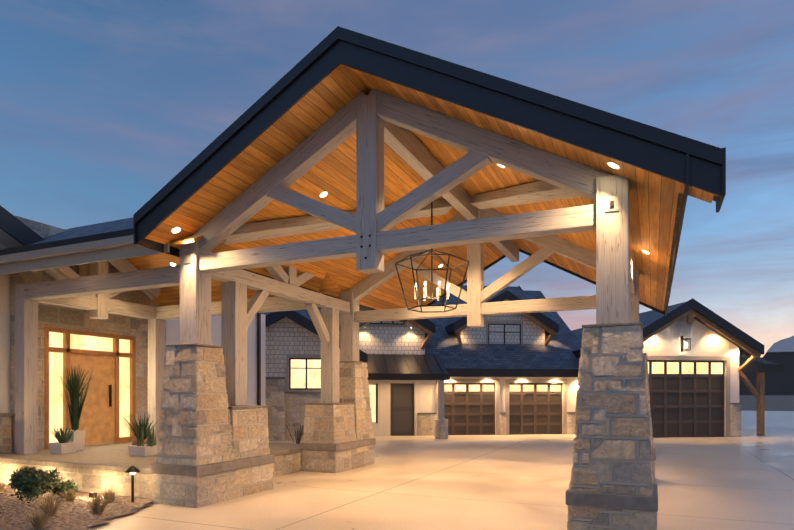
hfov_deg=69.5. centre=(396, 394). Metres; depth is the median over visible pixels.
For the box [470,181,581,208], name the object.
beam
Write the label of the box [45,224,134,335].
entry stone wall
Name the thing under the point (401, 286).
chandelier bar
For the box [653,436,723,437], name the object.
garage door rail
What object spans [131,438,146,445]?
brown pot
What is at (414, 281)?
chandelier bar
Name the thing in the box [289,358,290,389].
wing window
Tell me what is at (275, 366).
wall
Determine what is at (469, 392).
garage door rail
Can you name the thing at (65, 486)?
shrub
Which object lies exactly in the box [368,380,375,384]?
garage wall
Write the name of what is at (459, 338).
garage dormer bracket
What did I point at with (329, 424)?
low pier block
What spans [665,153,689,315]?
eave fascia
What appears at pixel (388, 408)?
side door trim
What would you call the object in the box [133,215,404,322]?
eave fascia
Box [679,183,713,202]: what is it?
ceiling return
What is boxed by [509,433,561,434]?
garage door rail
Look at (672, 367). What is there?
garage door window
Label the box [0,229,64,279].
entry wing soffit
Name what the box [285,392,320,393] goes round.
window stone cap
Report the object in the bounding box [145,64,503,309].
wood ceiling
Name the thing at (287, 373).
window trim
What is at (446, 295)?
chandelier bar
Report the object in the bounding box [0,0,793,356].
sky
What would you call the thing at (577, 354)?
garage roof eave fascia
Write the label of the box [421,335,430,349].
dormer bracket
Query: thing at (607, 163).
pccan ring
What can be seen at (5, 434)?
entry wainscot
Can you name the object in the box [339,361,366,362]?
pier cap
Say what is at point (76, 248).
fascia board
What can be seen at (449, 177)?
truss strut
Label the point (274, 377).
window stone cap
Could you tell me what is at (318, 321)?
knee
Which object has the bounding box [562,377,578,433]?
garage wall
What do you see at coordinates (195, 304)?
wooden post
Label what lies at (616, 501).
pier frieze band
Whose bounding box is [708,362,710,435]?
garage door stile
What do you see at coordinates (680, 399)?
garage door stile
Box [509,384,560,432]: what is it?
garage door panel
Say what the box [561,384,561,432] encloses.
garage door stile
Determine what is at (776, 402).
terrain ground
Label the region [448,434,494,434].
garage door rail
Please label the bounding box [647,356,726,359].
garage door trim
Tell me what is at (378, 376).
awning fascia
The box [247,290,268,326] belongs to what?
knee
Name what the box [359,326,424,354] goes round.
shingle siding wall
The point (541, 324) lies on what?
dormer rake beam
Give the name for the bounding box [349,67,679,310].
wood ceiling
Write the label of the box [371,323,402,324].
dormer window frame
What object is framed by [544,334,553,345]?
garage dormer bracket
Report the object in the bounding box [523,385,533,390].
garage door window
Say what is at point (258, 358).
downspout
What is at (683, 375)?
garage door rail
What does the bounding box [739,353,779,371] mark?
lean to roof
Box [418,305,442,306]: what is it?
chandelier bar
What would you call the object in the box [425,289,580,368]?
low garage roof
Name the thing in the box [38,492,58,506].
dry grass tuft
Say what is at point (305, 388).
wing window
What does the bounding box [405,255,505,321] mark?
fascia
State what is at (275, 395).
stone wall
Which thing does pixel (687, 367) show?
garage door window
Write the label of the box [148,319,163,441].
entry column
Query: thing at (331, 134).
truss rafter
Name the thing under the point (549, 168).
truss rafter
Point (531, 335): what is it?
garage dormer
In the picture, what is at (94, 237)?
connector fascia top
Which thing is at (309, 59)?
fascia
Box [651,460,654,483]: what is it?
pier br plinth
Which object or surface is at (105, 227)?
connecting roof
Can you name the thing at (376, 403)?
side light
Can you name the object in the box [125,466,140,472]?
path light hat
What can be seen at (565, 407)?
garage door trim
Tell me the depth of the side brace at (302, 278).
11.32 m
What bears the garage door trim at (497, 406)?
attached to the garage wall at (502, 394)
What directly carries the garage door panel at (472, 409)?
on the garage wall
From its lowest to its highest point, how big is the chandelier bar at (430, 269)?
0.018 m
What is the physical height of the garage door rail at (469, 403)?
0.100 m
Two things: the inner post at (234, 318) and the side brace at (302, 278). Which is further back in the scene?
the side brace at (302, 278)
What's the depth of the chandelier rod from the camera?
9.65 m
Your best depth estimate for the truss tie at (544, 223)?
7.15 m
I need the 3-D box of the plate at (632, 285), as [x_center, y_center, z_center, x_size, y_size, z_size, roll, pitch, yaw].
[3.388,-1.983,8.563,0.200,0.240,4.570,0,0,24]
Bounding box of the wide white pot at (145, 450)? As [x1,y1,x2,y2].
[128,444,156,456]
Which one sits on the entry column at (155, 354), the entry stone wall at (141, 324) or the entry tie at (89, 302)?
the entry tie at (89, 302)
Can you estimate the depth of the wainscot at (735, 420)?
21.86 m
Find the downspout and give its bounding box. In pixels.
[257,313,260,404]
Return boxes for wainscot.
[0,417,11,452]
[417,414,436,435]
[500,414,505,434]
[567,414,575,433]
[730,404,740,436]
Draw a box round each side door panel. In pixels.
[394,387,410,406]
[394,412,410,431]
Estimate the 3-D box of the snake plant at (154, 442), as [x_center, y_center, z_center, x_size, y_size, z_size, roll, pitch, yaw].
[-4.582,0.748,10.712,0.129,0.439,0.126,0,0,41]
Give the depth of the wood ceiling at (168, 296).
12.94 m
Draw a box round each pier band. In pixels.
[151,454,274,476]
[300,438,375,451]
[652,448,655,459]
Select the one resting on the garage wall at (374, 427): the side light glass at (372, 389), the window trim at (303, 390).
the side light glass at (372, 389)
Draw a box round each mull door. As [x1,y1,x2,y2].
[63,333,69,433]
[113,338,118,442]
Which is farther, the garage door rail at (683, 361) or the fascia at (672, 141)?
the garage door rail at (683, 361)
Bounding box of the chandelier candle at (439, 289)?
[438,285,440,294]
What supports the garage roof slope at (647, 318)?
attached to the garage
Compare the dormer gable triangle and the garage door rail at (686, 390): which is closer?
the garage door rail at (686, 390)
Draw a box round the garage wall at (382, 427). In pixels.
[376,380,387,435]
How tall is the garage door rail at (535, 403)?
0.100 m
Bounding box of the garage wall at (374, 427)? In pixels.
[371,422,375,435]
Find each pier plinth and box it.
[152,463,272,507]
[301,445,374,472]
[567,505,656,529]
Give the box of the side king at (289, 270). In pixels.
[284,265,295,285]
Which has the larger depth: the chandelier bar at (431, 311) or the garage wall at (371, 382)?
the garage wall at (371, 382)
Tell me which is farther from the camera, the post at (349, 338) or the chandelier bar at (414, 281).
the post at (349, 338)
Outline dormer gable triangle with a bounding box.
[363,321,414,326]
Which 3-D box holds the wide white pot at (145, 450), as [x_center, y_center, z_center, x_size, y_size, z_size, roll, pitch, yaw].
[-4.670,1.037,10.630,0.424,0.180,0.424,0,0,24]
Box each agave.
[48,427,76,442]
[119,412,157,439]
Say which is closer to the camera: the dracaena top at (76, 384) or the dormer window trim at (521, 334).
the dracaena top at (76, 384)
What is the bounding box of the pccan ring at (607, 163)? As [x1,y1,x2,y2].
[606,162,620,168]
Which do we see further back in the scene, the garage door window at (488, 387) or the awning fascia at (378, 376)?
the garage door window at (488, 387)
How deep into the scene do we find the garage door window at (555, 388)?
23.48 m
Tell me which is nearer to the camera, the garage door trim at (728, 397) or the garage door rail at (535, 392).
the garage door trim at (728, 397)
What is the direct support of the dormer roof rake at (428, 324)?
on the dormer eave fascia
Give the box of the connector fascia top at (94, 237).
[0,228,132,255]
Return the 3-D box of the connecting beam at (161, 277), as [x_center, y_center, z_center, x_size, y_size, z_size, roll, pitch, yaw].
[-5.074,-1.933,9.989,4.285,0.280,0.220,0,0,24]
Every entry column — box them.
[15,299,37,454]
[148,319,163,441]
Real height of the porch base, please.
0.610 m
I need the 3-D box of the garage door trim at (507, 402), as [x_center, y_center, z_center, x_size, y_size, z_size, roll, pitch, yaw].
[4.450,0.502,23.082,0.150,2.250,0.050,0,0,-8]
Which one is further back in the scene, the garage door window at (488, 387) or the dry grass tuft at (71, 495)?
the garage door window at (488, 387)
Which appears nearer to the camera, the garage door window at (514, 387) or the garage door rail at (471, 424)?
the garage door rail at (471, 424)
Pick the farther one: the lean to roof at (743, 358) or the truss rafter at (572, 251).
the lean to roof at (743, 358)
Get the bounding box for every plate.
[183,252,190,263]
[211,270,349,312]
[605,196,618,211]
[630,253,634,293]
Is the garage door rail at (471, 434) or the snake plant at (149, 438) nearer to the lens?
the snake plant at (149, 438)
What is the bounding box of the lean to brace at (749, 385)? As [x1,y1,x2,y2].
[739,371,759,399]
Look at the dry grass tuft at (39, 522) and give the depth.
6.80 m
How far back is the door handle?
13.11 m
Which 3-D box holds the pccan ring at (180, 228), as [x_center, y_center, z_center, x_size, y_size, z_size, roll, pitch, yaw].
[-3.232,-2.405,8.378,0.165,0.001,0.165,-31,-12,21]
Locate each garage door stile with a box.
[452,384,454,433]
[466,384,468,433]
[480,384,482,433]
[494,384,494,433]
[521,384,522,432]
[534,384,536,432]
[547,384,549,432]
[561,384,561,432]
[649,362,651,417]
[664,362,666,435]
[679,362,681,435]
[694,362,695,435]
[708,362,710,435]
[723,362,723,435]
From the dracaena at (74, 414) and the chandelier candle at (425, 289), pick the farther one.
the dracaena at (74, 414)
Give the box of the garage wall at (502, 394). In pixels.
[495,377,508,434]
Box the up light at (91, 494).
[89,492,96,497]
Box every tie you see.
[16,284,155,318]
[199,204,595,272]
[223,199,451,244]
[354,295,595,322]
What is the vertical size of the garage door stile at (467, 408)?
2.100 m
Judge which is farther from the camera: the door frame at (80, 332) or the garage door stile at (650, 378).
the garage door stile at (650, 378)
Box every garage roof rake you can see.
[455,290,506,329]
[507,290,557,331]
[643,298,692,337]
[692,299,763,354]
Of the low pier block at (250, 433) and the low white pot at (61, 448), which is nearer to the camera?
the low pier block at (250, 433)
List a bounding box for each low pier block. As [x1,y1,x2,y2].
[228,407,269,458]
[303,404,355,443]
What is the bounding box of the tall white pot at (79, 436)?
[64,430,85,450]
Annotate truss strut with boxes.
[267,185,355,232]
[377,150,491,231]
[404,261,466,301]
[481,247,554,302]
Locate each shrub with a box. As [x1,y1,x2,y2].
[8,465,65,502]
[53,479,77,497]
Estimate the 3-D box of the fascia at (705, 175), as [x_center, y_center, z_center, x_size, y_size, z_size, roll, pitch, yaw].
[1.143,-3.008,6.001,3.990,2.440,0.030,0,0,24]
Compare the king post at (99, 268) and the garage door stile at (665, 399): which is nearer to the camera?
the king post at (99, 268)
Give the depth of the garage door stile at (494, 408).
23.11 m
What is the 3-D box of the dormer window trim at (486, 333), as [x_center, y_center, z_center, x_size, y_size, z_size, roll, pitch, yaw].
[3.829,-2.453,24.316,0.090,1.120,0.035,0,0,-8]
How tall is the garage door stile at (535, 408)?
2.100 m
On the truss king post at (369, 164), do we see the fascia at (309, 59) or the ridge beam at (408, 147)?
the ridge beam at (408, 147)
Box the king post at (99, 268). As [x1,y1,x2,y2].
[89,261,107,318]
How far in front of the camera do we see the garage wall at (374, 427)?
22.37 m
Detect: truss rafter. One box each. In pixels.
[191,91,365,252]
[348,213,466,299]
[369,89,629,200]
[481,208,595,269]
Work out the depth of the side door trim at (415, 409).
22.55 m
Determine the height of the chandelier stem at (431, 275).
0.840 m
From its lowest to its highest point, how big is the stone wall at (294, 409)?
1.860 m
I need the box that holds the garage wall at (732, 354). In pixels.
[724,348,738,436]
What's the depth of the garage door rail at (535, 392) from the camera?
23.35 m
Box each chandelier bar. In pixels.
[395,264,408,308]
[410,254,448,255]
[410,256,418,305]
[416,270,421,310]
[417,269,450,270]
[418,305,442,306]
[422,311,443,312]
[442,254,449,304]
[444,270,451,310]
[450,254,468,261]
[455,262,468,307]
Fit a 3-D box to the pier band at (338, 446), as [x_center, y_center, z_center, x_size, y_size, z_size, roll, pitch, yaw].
[-1.284,1.102,12.814,0.900,0.150,1.850,0,0,24]
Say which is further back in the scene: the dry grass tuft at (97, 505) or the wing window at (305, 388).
the wing window at (305, 388)
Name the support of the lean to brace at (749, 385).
attached to the lean to post at (761, 404)
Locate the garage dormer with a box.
[460,326,544,343]
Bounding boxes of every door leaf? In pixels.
[70,353,114,444]
[390,384,413,435]
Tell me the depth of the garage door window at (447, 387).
22.86 m
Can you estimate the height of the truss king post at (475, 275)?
2.470 m
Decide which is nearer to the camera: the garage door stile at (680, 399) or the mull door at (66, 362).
the mull door at (66, 362)
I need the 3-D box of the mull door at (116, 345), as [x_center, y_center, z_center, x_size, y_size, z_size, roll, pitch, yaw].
[-6.537,-0.088,13.315,0.100,2.430,0.100,0,0,24]
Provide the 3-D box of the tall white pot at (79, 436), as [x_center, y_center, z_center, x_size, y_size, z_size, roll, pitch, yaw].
[-6.501,0.927,11.558,0.269,0.400,0.269,0,0,24]
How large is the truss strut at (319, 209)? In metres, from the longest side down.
1.634 x 0.200 x 0.180 m
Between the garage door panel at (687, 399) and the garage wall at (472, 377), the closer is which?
the garage door panel at (687, 399)
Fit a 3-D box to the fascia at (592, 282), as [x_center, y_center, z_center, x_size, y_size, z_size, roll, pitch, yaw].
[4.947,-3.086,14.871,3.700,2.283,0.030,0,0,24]
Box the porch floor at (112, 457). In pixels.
[0,442,301,473]
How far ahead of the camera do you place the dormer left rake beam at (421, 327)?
22.22 m
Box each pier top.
[228,405,268,407]
[304,403,354,404]
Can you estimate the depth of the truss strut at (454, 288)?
12.27 m
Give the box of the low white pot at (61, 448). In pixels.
[48,442,78,453]
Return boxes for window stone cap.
[265,377,284,378]
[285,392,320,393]
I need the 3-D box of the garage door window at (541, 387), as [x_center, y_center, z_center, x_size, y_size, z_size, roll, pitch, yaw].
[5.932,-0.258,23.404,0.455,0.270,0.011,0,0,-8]
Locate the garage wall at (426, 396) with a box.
[413,380,435,412]
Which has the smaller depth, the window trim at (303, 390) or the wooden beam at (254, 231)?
the wooden beam at (254, 231)
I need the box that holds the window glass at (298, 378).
[291,359,320,387]
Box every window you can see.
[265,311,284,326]
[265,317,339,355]
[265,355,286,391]
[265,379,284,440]
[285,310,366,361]
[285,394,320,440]
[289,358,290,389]
[291,358,320,359]
[291,388,320,389]
[444,385,451,390]
[455,385,465,390]
[469,385,479,390]
[483,385,493,390]
[489,324,519,324]
[510,385,519,390]
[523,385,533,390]
[537,385,546,390]
[550,385,560,391]
[652,362,663,373]
[667,362,678,373]
[682,362,693,373]
[696,362,707,373]
[711,363,722,373]
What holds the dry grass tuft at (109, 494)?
on the gravel bed
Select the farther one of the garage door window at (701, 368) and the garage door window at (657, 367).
the garage door window at (701, 368)
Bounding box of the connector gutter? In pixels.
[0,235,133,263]
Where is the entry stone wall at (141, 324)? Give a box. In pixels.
[135,290,165,438]
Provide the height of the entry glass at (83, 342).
2.520 m
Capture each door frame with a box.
[45,326,48,449]
[49,327,132,339]
[130,336,135,438]
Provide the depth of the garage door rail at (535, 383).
23.35 m
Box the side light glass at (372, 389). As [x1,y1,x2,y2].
[369,385,375,421]
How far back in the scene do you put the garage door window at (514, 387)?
23.24 m
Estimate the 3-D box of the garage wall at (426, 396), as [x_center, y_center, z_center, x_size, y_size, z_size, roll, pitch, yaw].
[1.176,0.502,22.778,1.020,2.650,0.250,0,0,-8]
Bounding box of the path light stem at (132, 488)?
[131,474,133,502]
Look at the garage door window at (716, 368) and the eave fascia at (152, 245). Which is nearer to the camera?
the eave fascia at (152, 245)
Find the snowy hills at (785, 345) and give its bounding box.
[767,336,793,351]
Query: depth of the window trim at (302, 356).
20.27 m
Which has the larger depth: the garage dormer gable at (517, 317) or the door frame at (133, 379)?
the garage dormer gable at (517, 317)
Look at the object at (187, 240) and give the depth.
8.51 m
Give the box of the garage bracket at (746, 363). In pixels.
[738,355,755,371]
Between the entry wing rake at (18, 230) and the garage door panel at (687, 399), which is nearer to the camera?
the entry wing rake at (18, 230)
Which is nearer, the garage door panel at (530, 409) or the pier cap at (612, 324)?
the pier cap at (612, 324)
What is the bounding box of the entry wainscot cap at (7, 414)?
[0,413,14,416]
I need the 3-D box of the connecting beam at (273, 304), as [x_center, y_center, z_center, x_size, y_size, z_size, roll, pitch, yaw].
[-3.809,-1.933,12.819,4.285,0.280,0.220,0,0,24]
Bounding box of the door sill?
[119,437,132,442]
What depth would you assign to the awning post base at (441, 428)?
20.85 m
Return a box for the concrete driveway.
[87,411,793,529]
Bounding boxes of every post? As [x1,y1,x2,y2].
[221,281,246,405]
[321,308,338,402]
[340,290,358,360]
[356,93,383,273]
[438,380,443,418]
[467,208,483,327]
[596,174,629,323]
[757,372,764,434]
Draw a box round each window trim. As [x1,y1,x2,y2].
[287,354,320,357]
[287,358,288,389]
[287,390,320,391]
[368,324,406,326]
[486,321,522,323]
[486,324,487,343]
[521,324,522,344]
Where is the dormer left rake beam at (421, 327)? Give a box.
[359,320,433,336]
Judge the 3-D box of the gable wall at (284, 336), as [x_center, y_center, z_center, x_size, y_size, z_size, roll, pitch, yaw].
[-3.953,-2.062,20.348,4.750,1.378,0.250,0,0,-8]
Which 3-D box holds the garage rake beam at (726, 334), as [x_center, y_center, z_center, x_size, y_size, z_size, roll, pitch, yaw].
[10.869,-1.487,21.191,5.002,3.008,0.122,-31,4,-7]
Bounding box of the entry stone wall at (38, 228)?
[10,215,44,451]
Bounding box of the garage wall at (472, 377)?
[450,377,495,378]
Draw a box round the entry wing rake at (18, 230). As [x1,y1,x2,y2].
[0,205,78,274]
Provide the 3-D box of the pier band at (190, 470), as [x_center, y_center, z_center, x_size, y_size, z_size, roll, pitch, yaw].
[-2.896,1.102,9.208,0.900,0.150,1.850,0,0,24]
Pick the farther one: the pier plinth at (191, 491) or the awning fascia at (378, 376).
the awning fascia at (378, 376)
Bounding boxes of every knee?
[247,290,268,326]
[306,303,329,342]
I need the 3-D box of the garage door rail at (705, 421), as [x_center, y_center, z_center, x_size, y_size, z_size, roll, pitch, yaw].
[10.769,1.041,21.752,3.660,0.100,0.028,0,0,-8]
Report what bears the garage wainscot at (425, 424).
attached to the garage wall at (426, 396)
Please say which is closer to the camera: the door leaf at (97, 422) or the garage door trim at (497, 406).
the door leaf at (97, 422)
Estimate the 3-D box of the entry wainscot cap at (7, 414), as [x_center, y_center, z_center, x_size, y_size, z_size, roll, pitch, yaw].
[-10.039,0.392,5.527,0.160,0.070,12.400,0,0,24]
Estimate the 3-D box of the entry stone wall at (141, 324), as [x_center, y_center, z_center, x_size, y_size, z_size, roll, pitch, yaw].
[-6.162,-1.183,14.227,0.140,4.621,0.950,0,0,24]
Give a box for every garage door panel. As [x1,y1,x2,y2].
[444,384,493,433]
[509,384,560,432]
[652,362,722,435]
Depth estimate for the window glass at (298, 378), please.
20.35 m
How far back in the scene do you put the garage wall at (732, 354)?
21.97 m
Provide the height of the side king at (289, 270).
1.000 m
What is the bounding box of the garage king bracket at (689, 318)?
[686,309,692,323]
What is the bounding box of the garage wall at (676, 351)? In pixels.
[642,347,725,360]
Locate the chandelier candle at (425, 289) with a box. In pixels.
[424,285,426,295]
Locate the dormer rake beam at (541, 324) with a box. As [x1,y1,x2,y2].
[454,300,556,335]
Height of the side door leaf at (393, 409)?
2.060 m
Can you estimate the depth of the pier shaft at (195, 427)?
8.50 m
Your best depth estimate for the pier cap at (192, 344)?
8.54 m
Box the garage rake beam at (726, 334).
[643,309,760,357]
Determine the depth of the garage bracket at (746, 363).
21.77 m
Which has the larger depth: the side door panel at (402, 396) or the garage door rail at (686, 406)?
the side door panel at (402, 396)
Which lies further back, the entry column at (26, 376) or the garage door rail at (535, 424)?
the garage door rail at (535, 424)
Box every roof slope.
[261,285,520,324]
[571,302,684,349]
[693,316,748,353]
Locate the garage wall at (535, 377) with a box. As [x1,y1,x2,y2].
[509,377,562,378]
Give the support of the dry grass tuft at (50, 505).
on the gravel bed
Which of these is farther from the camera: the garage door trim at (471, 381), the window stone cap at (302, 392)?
the garage door trim at (471, 381)
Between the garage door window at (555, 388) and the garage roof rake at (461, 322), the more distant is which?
the garage roof rake at (461, 322)
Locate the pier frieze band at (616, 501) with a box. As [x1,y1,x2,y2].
[565,484,657,511]
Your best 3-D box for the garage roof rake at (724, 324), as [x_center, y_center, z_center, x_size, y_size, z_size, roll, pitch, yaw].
[12.302,-2.514,21.252,2.900,2.042,0.040,0,0,-8]
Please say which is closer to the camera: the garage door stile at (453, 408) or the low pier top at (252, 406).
the low pier top at (252, 406)
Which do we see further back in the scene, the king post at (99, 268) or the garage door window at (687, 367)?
the garage door window at (687, 367)
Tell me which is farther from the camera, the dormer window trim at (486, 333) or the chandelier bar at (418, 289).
the dormer window trim at (486, 333)
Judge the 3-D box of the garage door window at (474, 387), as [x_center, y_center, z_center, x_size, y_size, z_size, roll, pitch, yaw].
[3.110,-0.258,23.012,0.455,0.270,0.010,0,0,-8]
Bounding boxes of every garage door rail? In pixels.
[444,383,494,383]
[444,392,494,393]
[444,402,494,404]
[444,413,494,414]
[448,423,494,425]
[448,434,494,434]
[509,383,561,383]
[509,392,561,393]
[509,402,561,404]
[509,412,561,414]
[509,423,561,425]
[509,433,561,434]
[647,360,723,361]
[649,374,723,376]
[649,390,723,391]
[650,405,723,407]
[652,420,723,422]
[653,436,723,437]
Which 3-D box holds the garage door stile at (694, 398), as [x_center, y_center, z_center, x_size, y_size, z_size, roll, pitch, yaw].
[11.373,0.162,21.837,0.100,2.930,0.025,0,0,-8]
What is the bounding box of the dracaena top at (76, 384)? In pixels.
[56,366,96,400]
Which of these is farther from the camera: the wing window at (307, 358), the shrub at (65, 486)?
the wing window at (307, 358)
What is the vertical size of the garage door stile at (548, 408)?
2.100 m
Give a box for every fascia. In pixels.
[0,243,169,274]
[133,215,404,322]
[134,26,338,223]
[137,40,339,243]
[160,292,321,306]
[338,26,724,165]
[339,40,723,197]
[367,373,449,379]
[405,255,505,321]
[445,322,454,333]
[446,368,578,376]
[519,249,664,314]
[572,350,580,357]
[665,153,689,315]
[716,147,725,212]
[743,364,784,371]
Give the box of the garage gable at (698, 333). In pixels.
[643,316,738,347]
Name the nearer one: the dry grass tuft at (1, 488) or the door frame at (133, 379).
the dry grass tuft at (1, 488)
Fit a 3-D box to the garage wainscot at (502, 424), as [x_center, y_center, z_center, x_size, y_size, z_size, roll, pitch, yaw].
[4.256,1.302,23.030,0.250,1.050,0.120,0,0,-8]
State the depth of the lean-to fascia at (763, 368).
22.32 m
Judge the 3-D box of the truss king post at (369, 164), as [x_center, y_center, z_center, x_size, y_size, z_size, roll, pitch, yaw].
[-0.350,-2.758,7.550,0.290,2.270,0.260,0,0,24]
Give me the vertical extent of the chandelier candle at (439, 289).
0.170 m
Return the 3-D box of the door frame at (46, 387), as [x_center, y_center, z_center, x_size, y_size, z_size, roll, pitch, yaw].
[-7.228,-0.133,11.768,0.100,2.520,0.090,0,0,24]
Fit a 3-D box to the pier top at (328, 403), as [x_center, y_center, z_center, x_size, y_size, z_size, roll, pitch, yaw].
[-1.452,0.203,12.440,0.720,0.032,0.930,0,0,24]
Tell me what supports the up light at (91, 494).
on the gravel bed
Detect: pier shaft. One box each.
[155,346,234,465]
[339,362,373,440]
[569,325,653,495]
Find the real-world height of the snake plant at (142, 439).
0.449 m
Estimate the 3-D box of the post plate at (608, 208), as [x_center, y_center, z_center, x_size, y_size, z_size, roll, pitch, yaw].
[2.319,-2.053,6.170,0.140,0.160,0.012,0,0,24]
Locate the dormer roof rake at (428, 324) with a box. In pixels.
[415,319,434,332]
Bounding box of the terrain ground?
[739,395,793,410]
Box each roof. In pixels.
[6,217,132,248]
[366,354,448,373]
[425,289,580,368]
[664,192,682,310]
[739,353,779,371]
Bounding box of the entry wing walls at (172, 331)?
[0,274,264,412]
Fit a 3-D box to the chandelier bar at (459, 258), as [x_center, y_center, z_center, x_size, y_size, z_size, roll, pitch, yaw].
[1.017,-2.223,9.328,0.018,0.018,0.620,0,0,37]
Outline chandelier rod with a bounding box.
[431,202,432,248]
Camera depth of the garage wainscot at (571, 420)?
23.37 m
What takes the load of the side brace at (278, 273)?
attached to the pc
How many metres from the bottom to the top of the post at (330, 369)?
2.050 m
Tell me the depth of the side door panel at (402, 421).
22.58 m
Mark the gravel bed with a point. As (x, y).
(76, 514)
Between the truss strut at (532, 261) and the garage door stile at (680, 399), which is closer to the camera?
the truss strut at (532, 261)
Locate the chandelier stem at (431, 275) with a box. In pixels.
[431,250,432,298]
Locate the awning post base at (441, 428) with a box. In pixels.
[435,419,447,438]
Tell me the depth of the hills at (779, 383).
1272.31 m
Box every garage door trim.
[436,380,437,418]
[444,379,495,382]
[496,379,499,434]
[505,379,508,434]
[509,379,563,382]
[563,379,566,433]
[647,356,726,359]
[726,356,729,436]
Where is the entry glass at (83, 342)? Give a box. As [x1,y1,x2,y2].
[49,332,129,444]
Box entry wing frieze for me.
[0,243,6,249]
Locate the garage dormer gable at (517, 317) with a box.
[484,313,539,326]
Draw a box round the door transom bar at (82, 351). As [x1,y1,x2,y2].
[49,347,132,357]
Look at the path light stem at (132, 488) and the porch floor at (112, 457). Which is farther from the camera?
the porch floor at (112, 457)
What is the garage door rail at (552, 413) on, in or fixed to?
attached to the garage
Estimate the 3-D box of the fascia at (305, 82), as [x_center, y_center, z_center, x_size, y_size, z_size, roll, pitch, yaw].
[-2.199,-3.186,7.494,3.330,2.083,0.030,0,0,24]
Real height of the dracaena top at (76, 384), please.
0.703 m
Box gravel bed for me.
[0,483,154,529]
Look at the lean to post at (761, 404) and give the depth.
22.80 m
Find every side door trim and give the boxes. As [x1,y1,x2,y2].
[388,380,389,435]
[389,380,416,382]
[414,381,416,435]
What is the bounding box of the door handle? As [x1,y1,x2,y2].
[109,385,111,406]
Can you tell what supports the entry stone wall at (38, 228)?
on the porch base
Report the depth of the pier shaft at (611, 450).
6.00 m
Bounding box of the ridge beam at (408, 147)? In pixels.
[384,121,518,261]
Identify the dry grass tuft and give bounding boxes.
[0,481,7,492]
[24,506,59,528]
[28,496,69,516]
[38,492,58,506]
[61,488,81,500]
[83,490,118,512]
[97,486,124,501]
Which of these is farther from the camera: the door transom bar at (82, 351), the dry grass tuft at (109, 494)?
the door transom bar at (82, 351)
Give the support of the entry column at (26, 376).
on the porch base
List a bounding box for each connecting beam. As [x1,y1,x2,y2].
[25,265,179,299]
[156,297,306,319]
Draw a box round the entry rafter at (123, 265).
[25,258,160,297]
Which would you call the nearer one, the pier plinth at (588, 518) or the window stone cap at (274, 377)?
the pier plinth at (588, 518)
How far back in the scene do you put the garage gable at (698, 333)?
21.70 m
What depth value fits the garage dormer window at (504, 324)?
24.42 m
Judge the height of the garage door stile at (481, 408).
2.100 m
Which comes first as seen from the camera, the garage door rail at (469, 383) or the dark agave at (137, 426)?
the dark agave at (137, 426)
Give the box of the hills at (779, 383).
[739,343,793,394]
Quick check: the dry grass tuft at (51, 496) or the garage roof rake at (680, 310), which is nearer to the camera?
the dry grass tuft at (51, 496)
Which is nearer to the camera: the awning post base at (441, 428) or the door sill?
the door sill
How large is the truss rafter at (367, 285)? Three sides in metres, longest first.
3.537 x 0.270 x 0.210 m
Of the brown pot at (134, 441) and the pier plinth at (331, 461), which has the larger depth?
the pier plinth at (331, 461)
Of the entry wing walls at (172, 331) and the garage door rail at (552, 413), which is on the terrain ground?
the entry wing walls at (172, 331)
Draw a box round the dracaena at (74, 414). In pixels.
[55,365,91,430]
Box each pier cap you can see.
[166,343,223,347]
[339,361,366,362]
[582,322,642,330]
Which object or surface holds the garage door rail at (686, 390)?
on the garage wall
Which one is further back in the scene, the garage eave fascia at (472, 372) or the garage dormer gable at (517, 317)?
the garage dormer gable at (517, 317)
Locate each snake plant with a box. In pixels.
[135,422,143,445]
[147,423,153,446]
[153,423,155,445]
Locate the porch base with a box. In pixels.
[0,452,301,498]
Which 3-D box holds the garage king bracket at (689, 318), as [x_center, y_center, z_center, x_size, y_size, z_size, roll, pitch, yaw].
[10.846,-2.905,21.196,0.180,0.540,0.150,0,0,-8]
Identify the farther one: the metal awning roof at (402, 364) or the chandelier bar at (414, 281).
the metal awning roof at (402, 364)
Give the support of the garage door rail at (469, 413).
on the garage wall
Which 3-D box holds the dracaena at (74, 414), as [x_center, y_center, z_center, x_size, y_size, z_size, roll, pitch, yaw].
[-6.524,0.056,11.552,0.738,1.382,0.726,0,0,24]
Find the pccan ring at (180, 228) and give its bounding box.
[171,227,181,233]
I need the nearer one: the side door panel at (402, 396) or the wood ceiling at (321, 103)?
the wood ceiling at (321, 103)
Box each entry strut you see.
[53,266,95,295]
[108,291,124,298]
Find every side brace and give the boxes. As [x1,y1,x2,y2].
[265,265,288,282]
[296,272,314,286]
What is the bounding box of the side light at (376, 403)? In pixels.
[376,384,377,422]
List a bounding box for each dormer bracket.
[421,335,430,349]
[456,333,462,344]
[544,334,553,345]
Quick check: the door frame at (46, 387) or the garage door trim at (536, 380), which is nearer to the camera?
the door frame at (46, 387)
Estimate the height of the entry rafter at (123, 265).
1.039 m
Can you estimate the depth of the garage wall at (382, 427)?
22.41 m
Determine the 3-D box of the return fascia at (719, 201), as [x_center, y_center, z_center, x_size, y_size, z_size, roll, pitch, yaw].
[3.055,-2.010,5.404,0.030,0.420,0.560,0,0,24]

